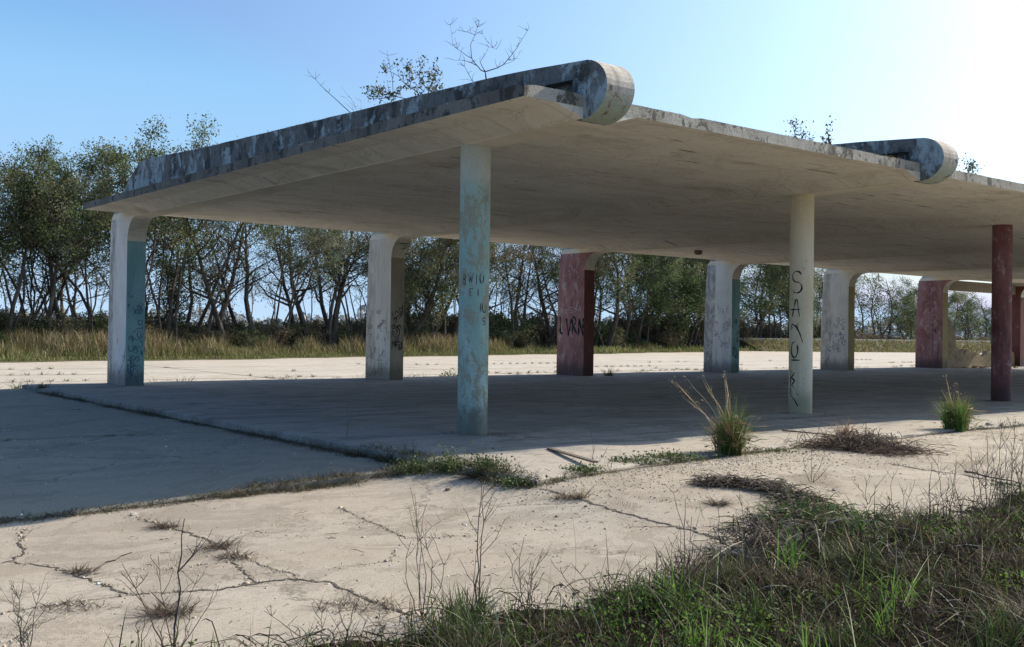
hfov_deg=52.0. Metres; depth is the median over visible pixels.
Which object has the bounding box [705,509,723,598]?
dry weed
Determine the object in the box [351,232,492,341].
tree
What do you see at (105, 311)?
shrub
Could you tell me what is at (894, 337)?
shrub
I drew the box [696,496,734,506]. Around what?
dead tuft
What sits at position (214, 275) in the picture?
tree
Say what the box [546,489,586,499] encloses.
grass clump
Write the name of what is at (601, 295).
tree
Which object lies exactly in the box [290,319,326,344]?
shrub
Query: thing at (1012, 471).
dry weed
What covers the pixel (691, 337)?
tree
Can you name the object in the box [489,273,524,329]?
tree
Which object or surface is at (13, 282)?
tree
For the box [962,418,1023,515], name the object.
dry weed
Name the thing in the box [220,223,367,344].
tree
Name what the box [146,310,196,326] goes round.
shrub
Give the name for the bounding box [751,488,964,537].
vine mat
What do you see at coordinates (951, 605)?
cane
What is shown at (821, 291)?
tree
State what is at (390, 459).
joint weeds
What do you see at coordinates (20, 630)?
dry weed
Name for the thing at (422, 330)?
shrub
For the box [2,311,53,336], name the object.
shrub
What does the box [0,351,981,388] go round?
back paving
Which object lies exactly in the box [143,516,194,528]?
dead tuft
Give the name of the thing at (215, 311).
tree
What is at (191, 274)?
tree
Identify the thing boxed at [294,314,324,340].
shrub
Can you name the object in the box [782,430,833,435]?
stick
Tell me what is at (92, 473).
paving
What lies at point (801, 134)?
leafy shrub
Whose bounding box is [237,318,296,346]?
shrub
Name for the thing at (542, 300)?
tree
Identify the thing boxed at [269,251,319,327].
tree
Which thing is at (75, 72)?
sky
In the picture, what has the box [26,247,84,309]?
tree
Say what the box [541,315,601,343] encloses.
shrub
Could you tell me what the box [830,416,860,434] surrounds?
grass clump
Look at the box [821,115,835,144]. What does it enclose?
leafy shrub
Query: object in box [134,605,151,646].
dry weed
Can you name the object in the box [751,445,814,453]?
leafy weed
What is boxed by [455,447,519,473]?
leafy weed
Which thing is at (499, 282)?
tree
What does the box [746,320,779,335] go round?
shrub
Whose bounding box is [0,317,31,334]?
shrub
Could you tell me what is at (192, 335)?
shrub
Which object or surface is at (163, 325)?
shrub
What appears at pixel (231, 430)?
joint
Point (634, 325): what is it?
shrub
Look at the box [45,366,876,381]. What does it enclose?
joint
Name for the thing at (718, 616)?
clover patch
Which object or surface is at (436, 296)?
tree
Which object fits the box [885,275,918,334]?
tree
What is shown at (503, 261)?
tree
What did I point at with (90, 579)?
crack
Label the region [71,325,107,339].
shrub
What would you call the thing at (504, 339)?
shrub
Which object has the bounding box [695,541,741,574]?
cane
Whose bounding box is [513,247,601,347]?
tree
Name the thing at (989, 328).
tree
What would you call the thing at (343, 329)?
shrub
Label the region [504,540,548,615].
dry weed
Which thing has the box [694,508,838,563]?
vine mat
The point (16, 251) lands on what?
tree
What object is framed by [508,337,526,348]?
shrub
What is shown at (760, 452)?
joint
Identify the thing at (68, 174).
tree
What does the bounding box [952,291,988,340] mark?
tree
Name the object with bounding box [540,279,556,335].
tree
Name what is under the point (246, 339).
shrub
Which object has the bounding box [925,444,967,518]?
dry weed
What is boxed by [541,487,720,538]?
crack
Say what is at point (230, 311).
tree
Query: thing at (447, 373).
leafy weed
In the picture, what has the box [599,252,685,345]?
tree
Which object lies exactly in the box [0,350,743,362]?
verge ground
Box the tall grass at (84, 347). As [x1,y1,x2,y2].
[0,325,679,361]
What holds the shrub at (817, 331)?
on the verge ground at (63, 360)
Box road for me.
[739,338,989,341]
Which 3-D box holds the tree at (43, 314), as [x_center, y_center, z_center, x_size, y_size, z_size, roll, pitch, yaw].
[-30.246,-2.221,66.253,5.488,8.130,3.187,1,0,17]
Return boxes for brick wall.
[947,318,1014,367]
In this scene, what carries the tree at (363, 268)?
on the verge ground at (63, 360)
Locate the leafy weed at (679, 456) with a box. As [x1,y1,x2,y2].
[631,447,725,461]
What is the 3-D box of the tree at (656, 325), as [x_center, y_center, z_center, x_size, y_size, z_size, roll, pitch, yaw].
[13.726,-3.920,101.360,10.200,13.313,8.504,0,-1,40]
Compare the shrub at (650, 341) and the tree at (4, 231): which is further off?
the shrub at (650, 341)
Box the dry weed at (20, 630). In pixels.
[0,572,51,646]
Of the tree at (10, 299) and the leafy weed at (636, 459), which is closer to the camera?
the leafy weed at (636, 459)
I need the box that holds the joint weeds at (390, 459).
[2,359,1022,642]
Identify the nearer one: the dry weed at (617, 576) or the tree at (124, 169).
the dry weed at (617, 576)
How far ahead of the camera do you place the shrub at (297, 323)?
68.82 m
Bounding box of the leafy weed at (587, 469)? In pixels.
[559,460,604,474]
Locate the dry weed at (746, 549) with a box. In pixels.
[735,491,769,568]
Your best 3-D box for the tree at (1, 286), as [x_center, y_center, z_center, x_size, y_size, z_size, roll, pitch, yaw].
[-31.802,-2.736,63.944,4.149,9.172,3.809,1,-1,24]
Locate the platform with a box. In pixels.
[22,367,1023,485]
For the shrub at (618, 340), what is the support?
on the verge ground at (63, 360)
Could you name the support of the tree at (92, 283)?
on the verge ground at (63, 360)
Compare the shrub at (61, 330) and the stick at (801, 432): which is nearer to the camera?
the stick at (801, 432)
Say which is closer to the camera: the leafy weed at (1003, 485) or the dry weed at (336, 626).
the dry weed at (336, 626)
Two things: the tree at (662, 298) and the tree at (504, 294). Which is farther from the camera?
the tree at (662, 298)
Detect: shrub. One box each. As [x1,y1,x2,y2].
[0,306,58,344]
[0,308,86,348]
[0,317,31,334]
[0,329,9,344]
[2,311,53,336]
[30,311,85,344]
[31,314,83,336]
[33,314,88,337]
[64,309,107,319]
[69,311,107,329]
[70,308,107,334]
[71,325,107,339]
[81,310,149,334]
[104,323,166,340]
[145,316,163,329]
[145,317,172,329]
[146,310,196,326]
[164,328,196,346]
[165,318,203,338]
[165,322,205,344]
[190,322,232,335]
[196,325,229,347]
[201,316,258,335]
[203,331,243,348]
[212,311,261,328]
[214,316,262,346]
[234,328,270,349]
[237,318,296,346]
[253,318,265,333]
[256,315,318,345]
[260,321,302,345]
[287,320,332,347]
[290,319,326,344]
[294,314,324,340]
[295,316,324,330]
[318,318,365,337]
[322,321,361,345]
[338,312,365,334]
[338,320,365,338]
[359,55,444,104]
[404,309,451,334]
[404,319,431,344]
[426,312,456,337]
[438,316,489,338]
[489,302,542,347]
[492,330,514,347]
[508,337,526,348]
[514,336,533,348]
[519,308,556,348]
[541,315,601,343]
[594,314,639,346]
[594,317,610,346]
[597,324,632,347]
[606,316,641,333]
[627,329,651,348]
[633,313,684,347]
[641,331,656,344]
[643,313,692,348]
[670,316,704,349]
[679,328,703,346]
[739,317,759,337]
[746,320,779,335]
[751,330,773,337]
[758,325,787,337]
[767,323,816,337]
[783,118,820,140]
[813,325,820,337]
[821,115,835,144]
[854,328,880,338]
[854,330,883,338]
[878,333,903,339]
[886,331,915,339]
[958,335,990,340]
[961,153,984,173]
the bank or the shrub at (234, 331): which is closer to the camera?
the shrub at (234, 331)
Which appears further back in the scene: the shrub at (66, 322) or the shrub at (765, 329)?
the shrub at (765, 329)
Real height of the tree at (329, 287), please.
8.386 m
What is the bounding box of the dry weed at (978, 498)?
[946,447,994,524]
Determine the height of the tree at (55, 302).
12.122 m
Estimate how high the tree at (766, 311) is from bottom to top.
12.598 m
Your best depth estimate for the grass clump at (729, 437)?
13.38 m
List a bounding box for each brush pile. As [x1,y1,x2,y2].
[773,422,960,451]
[836,436,954,459]
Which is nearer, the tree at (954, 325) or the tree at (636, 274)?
the tree at (636, 274)
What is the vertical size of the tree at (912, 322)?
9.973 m
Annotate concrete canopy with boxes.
[84,60,1023,434]
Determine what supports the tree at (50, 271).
on the verge ground at (63, 360)
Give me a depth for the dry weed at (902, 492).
9.25 m
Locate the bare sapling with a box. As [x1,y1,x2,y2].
[444,19,528,81]
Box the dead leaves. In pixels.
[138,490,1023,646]
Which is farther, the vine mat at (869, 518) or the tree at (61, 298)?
the tree at (61, 298)
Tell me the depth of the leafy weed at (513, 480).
10.79 m
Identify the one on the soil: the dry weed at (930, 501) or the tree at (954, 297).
the dry weed at (930, 501)
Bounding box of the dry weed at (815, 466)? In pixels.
[802,447,830,481]
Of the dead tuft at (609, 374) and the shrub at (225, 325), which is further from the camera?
the shrub at (225, 325)
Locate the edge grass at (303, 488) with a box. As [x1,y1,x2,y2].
[0,420,1023,525]
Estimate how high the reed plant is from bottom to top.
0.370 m
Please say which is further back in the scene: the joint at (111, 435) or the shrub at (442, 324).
the shrub at (442, 324)
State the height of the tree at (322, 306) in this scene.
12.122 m
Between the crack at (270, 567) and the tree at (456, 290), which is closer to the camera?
the crack at (270, 567)
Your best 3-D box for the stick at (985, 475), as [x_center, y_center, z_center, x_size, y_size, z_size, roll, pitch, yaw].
[5.529,1.769,12.075,0.041,0.063,0.753,1,-1,-27]
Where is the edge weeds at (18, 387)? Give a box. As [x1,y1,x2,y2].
[0,365,908,388]
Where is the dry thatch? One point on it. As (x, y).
(721, 626)
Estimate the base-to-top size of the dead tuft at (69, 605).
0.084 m
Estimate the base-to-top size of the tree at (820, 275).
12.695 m
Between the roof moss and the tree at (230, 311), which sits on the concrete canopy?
the roof moss
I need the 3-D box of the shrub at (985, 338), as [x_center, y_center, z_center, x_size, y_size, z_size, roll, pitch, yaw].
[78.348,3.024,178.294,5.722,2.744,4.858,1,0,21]
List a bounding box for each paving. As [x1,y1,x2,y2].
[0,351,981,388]
[0,388,395,521]
[0,426,1023,646]
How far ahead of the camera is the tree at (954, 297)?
160.76 m
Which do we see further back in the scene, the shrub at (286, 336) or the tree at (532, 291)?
the tree at (532, 291)
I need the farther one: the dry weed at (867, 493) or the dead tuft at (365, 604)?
the dry weed at (867, 493)
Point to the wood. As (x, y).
(363, 309)
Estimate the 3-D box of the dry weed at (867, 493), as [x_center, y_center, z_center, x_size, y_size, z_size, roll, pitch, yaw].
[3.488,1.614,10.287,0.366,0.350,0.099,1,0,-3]
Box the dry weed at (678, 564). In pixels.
[656,487,717,597]
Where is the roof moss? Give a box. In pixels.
[96,85,1002,199]
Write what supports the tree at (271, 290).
on the verge ground at (63, 360)
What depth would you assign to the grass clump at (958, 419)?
17.19 m
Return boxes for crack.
[3,529,26,562]
[14,561,127,594]
[136,517,257,582]
[136,578,414,615]
[241,555,299,575]
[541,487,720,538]
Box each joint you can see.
[0,362,903,375]
[4,432,245,440]
[6,360,816,369]
[41,392,386,461]
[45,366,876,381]
[549,426,1020,483]
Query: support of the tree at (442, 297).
on the verge ground at (63, 360)
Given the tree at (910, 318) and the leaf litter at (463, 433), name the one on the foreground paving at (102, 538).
the leaf litter at (463, 433)
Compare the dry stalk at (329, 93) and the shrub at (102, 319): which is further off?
the shrub at (102, 319)
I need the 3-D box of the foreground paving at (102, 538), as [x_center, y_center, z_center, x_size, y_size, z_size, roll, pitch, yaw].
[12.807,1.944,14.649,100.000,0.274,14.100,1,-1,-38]
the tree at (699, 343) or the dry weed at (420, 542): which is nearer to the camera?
the dry weed at (420, 542)
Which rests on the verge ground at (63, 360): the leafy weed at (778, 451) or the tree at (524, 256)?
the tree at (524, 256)
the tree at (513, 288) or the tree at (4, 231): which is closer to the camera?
the tree at (4, 231)
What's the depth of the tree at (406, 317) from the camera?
74.33 m
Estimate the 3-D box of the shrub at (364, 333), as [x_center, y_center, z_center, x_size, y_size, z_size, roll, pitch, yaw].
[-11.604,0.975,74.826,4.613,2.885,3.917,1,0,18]
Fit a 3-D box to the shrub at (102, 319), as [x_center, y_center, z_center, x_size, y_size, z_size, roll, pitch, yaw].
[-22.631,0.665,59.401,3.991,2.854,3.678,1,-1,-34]
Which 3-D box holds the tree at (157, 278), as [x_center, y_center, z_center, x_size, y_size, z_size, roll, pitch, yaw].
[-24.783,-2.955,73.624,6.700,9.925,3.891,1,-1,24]
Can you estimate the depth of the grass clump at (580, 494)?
10.07 m
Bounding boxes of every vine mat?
[680,469,881,535]
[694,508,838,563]
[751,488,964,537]
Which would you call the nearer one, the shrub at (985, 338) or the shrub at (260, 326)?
the shrub at (260, 326)
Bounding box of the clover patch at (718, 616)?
[121,495,1023,646]
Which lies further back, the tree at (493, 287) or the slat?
the tree at (493, 287)
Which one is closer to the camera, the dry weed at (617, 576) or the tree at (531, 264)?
the dry weed at (617, 576)
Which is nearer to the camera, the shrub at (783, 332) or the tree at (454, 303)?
the tree at (454, 303)
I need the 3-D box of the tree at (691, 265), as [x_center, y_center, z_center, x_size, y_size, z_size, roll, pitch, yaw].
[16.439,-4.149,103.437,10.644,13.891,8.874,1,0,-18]
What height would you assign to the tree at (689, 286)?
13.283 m
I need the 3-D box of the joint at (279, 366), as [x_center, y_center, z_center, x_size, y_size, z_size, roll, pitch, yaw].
[-7.487,1.941,48.270,90.000,0.001,0.168,1,-1,-38]
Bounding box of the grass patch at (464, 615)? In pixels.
[1,474,1023,646]
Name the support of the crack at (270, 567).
on the foreground paving at (102, 538)
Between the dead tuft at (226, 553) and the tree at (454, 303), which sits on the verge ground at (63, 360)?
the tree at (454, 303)
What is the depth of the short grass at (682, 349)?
89.97 m
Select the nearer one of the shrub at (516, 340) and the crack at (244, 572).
the crack at (244, 572)
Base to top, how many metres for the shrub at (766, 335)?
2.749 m
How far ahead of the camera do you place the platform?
20.84 m
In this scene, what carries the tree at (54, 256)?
on the verge ground at (63, 360)
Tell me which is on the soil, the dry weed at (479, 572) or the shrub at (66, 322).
the dry weed at (479, 572)
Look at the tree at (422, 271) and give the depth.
79.62 m
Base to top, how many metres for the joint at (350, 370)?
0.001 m
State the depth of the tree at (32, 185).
54.97 m
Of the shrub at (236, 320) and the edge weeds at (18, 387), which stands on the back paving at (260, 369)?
the edge weeds at (18, 387)
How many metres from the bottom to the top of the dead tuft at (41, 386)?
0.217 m
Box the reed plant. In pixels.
[821,496,872,535]
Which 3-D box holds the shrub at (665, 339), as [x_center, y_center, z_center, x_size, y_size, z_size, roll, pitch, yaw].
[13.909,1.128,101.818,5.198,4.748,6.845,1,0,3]
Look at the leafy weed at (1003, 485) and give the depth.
11.68 m
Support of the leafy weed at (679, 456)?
on the platform
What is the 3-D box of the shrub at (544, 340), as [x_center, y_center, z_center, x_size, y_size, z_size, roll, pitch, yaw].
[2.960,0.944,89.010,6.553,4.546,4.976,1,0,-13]
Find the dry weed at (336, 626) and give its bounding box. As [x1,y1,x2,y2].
[266,598,387,646]
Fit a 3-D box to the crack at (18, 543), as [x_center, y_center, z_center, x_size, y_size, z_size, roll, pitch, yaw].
[-4.006,1.802,8.566,0.135,0.015,1.359,1,0,-19]
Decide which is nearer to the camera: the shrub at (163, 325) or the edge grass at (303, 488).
the edge grass at (303, 488)
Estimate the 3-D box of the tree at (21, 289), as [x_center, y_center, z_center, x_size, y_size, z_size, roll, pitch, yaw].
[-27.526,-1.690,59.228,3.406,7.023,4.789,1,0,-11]
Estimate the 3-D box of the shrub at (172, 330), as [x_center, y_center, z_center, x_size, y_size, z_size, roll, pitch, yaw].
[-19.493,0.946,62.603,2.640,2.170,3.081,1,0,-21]
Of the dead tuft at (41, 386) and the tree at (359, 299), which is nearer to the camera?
the dead tuft at (41, 386)
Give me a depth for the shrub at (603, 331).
92.81 m
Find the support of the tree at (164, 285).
on the verge ground at (63, 360)
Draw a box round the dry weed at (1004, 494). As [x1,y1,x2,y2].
[983,450,1015,508]
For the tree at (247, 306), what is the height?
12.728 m
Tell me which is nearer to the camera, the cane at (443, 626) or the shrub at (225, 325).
the cane at (443, 626)
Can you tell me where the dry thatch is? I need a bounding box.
[163,483,1023,646]
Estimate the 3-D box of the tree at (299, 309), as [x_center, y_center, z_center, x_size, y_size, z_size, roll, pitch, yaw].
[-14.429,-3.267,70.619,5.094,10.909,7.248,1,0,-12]
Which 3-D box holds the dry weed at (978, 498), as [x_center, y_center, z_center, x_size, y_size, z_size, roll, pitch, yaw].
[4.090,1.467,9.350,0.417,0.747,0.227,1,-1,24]
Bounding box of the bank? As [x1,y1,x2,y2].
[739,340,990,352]
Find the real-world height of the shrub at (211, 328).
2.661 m
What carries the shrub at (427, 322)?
on the verge ground at (63, 360)
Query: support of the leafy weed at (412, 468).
on the foreground paving at (102, 538)
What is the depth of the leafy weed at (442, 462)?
11.79 m
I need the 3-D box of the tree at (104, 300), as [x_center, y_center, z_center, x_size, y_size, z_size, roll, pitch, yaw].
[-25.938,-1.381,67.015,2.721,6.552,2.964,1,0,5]
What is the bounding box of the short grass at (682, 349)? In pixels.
[514,344,763,353]
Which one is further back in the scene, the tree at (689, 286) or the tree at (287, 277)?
the tree at (689, 286)
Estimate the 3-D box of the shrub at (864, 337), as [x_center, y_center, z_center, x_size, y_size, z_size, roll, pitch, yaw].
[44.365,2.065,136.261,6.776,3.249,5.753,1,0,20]
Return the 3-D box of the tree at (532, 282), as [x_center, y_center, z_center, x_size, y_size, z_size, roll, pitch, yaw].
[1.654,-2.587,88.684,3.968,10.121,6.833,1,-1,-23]
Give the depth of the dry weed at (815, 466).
11.40 m
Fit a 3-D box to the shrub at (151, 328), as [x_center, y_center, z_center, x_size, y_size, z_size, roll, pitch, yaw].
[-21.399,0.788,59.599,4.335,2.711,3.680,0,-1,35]
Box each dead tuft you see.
[29,592,116,613]
[36,382,50,388]
[56,557,107,575]
[108,589,219,620]
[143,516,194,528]
[193,535,248,551]
[206,545,264,559]
[302,589,418,614]
[600,364,614,375]
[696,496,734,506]
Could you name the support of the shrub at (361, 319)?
on the verge ground at (63, 360)
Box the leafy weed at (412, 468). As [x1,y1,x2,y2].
[385,451,447,475]
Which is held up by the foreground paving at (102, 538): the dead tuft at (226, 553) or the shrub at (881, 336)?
the dead tuft at (226, 553)
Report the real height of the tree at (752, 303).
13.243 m
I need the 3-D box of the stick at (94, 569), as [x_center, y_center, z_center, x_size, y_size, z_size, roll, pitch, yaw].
[-2.955,1.746,7.628,0.384,0.128,0.057,1,-1,-44]
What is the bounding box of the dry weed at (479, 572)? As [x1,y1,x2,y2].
[459,461,510,617]
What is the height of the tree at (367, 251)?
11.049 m
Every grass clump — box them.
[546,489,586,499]
[570,485,595,498]
[669,371,784,455]
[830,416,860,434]
[924,374,991,431]
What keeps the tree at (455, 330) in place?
on the verge ground at (63, 360)
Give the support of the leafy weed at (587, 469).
on the platform
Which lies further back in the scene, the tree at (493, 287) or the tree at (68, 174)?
the tree at (493, 287)
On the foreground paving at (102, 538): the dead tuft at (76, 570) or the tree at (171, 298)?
the dead tuft at (76, 570)
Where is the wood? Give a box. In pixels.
[2,303,990,340]
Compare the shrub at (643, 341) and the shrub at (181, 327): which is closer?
the shrub at (181, 327)
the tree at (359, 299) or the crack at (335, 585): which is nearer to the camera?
the crack at (335, 585)
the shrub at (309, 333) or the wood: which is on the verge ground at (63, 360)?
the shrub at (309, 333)
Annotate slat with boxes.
[546,447,597,462]
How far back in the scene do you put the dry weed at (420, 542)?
6.34 m
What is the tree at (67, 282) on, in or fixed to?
on the verge ground at (63, 360)
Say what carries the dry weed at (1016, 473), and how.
on the soil
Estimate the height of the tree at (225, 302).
10.514 m
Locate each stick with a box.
[78,552,131,575]
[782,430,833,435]
[964,471,1015,481]
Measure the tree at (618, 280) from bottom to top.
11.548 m
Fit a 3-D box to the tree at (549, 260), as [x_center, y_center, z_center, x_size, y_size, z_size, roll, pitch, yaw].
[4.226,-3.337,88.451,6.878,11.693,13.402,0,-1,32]
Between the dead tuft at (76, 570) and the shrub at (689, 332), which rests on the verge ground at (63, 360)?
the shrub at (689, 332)
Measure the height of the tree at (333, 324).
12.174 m
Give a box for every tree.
[0,134,118,343]
[0,140,217,329]
[0,142,109,315]
[0,148,117,314]
[0,149,49,257]
[0,152,166,334]
[0,158,158,341]
[0,192,23,258]
[0,193,111,317]
[0,212,14,310]
[0,226,31,296]
[0,227,40,273]
[0,240,56,314]
[0,252,75,319]
[1,157,109,333]
[3,136,216,289]
[10,197,96,320]
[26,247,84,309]
[37,219,109,311]
[53,251,91,304]
[60,134,237,340]
[90,254,109,312]
[98,113,295,340]
[98,180,228,327]
[134,162,283,346]
[145,236,206,316]
[149,248,224,315]
[153,220,282,339]
[182,222,279,327]
[184,238,230,321]
[187,256,215,316]
[194,221,304,336]
[194,225,258,324]
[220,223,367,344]
[239,251,266,314]
[243,225,337,326]
[250,229,371,347]
[254,256,285,320]
[259,226,336,337]
[260,225,309,341]
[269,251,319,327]
[290,228,365,344]
[291,227,430,308]
[293,228,419,339]
[305,252,352,310]
[348,261,367,318]
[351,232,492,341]
[364,237,453,336]
[404,238,510,338]
[413,237,458,339]
[413,239,444,311]
[413,264,458,334]
[429,238,521,286]
[434,255,496,339]
[442,243,518,343]
[442,258,458,336]
[445,258,498,321]
[446,243,540,346]
[457,245,512,332]
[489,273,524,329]
[491,244,598,346]
[495,243,547,329]
[496,244,617,346]
[499,246,540,323]
[499,251,555,316]
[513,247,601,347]
[514,244,558,321]
[529,245,627,290]
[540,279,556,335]
[544,252,637,346]
[562,248,659,348]
[594,277,612,325]
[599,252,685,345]
[599,253,669,345]
[607,253,701,346]
[620,253,706,344]
[631,257,710,347]
[646,255,710,348]
[667,263,749,346]
[671,259,754,348]
[687,258,773,327]
[740,264,815,337]
[740,264,819,337]
[745,264,821,337]
[754,266,822,337]
[813,268,875,336]
[813,279,858,336]
[854,287,883,338]
[855,274,917,339]
[856,273,910,338]
[865,285,916,339]
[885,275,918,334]
[886,286,917,339]
[914,291,968,325]
[948,291,977,336]
[949,291,984,339]
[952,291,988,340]
[953,292,990,336]
[974,301,990,338]
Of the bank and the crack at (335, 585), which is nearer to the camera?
the crack at (335, 585)
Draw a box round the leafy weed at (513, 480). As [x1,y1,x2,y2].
[487,471,547,490]
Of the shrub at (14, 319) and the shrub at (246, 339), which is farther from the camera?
the shrub at (246, 339)
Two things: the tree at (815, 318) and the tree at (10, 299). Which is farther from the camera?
the tree at (815, 318)
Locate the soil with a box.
[317,494,1023,646]
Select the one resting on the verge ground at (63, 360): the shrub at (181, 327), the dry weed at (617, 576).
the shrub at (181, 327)
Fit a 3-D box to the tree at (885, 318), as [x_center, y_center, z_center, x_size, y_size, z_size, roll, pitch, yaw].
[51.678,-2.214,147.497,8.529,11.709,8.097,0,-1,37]
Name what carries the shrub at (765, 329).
on the verge ground at (63, 360)
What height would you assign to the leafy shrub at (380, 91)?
0.821 m
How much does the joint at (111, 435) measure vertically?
0.146 m
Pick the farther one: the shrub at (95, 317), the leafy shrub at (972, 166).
the shrub at (95, 317)
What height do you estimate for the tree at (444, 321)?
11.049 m
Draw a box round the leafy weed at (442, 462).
[417,440,481,475]
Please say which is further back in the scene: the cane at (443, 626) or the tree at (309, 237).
the tree at (309, 237)
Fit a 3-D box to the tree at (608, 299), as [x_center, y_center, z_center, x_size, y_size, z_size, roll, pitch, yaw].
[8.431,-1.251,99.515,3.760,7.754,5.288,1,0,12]
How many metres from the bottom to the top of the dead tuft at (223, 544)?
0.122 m
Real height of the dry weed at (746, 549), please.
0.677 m
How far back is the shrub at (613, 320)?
101.20 m
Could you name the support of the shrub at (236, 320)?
on the verge ground at (63, 360)
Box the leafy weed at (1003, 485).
[966,479,1023,487]
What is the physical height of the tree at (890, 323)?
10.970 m
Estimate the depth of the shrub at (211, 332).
62.27 m
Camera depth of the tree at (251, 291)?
77.92 m
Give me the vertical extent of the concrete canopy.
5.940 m
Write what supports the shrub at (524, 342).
on the verge ground at (63, 360)
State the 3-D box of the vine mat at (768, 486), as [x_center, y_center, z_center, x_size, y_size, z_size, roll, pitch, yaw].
[2.430,1.625,9.821,1.576,0.324,2.776,1,0,4]
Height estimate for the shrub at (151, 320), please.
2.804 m
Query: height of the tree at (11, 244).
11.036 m
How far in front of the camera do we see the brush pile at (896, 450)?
13.74 m
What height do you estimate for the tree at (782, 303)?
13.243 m
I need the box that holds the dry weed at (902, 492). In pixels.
[879,461,914,520]
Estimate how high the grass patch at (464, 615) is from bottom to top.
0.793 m
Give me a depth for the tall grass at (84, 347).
57.12 m
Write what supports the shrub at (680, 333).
on the verge ground at (63, 360)
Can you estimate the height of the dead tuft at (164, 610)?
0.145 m
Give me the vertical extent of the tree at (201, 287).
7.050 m
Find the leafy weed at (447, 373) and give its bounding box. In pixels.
[438,369,456,375]
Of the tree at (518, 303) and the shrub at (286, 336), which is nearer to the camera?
the shrub at (286, 336)
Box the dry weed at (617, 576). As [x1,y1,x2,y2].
[550,543,655,607]
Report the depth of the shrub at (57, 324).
57.89 m
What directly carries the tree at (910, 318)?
on the bank
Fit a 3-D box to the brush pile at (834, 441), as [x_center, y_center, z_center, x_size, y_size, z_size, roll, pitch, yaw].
[4.781,1.557,14.231,2.464,0.448,1.380,1,0,-12]
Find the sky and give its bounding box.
[0,0,1023,335]
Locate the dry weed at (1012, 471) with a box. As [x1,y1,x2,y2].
[994,418,1023,508]
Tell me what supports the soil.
on the foreground paving at (102, 538)
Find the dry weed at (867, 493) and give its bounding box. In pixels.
[854,470,887,504]
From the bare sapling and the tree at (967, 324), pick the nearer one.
the bare sapling
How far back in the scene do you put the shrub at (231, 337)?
63.55 m
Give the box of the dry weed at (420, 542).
[396,487,453,619]
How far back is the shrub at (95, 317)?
61.49 m
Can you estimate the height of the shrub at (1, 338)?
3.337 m
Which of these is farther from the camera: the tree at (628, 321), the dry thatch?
the tree at (628, 321)
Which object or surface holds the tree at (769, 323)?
on the verge ground at (63, 360)
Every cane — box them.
[391,622,527,640]
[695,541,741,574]
[934,589,964,626]
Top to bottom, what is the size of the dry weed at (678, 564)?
0.777 m
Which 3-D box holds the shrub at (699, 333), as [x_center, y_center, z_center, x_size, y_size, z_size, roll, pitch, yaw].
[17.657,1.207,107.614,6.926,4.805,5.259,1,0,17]
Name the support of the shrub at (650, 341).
on the verge ground at (63, 360)
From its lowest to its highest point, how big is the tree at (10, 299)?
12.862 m
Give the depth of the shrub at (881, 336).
141.26 m
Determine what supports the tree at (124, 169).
on the verge ground at (63, 360)
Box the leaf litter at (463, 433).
[7,372,1021,545]
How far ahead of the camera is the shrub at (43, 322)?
56.07 m
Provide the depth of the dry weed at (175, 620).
5.63 m
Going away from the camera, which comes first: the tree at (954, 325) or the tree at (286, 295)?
the tree at (286, 295)
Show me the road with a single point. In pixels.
(854, 339)
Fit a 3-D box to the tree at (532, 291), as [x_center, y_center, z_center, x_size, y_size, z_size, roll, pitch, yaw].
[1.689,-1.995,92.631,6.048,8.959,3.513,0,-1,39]
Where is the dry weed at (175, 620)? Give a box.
[117,519,218,646]
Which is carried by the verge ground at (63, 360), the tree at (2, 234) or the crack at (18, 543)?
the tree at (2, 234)
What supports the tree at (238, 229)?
on the verge ground at (63, 360)
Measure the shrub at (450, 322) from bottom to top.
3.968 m
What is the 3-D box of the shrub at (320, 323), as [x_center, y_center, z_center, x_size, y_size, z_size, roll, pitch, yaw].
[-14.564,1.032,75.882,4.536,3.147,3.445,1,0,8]
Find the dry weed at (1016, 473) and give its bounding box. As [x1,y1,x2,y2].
[1004,439,1023,502]
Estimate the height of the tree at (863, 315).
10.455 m
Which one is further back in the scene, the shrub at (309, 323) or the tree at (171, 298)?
the shrub at (309, 323)
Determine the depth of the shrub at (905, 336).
149.92 m
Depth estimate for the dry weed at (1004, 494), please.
9.82 m
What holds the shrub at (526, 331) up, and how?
on the verge ground at (63, 360)
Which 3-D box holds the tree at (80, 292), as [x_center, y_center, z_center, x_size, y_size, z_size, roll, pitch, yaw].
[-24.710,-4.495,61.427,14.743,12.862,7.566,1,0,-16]
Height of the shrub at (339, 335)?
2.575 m
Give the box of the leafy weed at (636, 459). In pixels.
[596,453,672,464]
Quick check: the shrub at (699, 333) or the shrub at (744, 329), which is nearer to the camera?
the shrub at (699, 333)
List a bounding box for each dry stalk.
[307,74,349,111]
[380,51,394,99]
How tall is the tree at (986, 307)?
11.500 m
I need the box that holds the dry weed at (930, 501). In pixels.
[916,464,948,534]

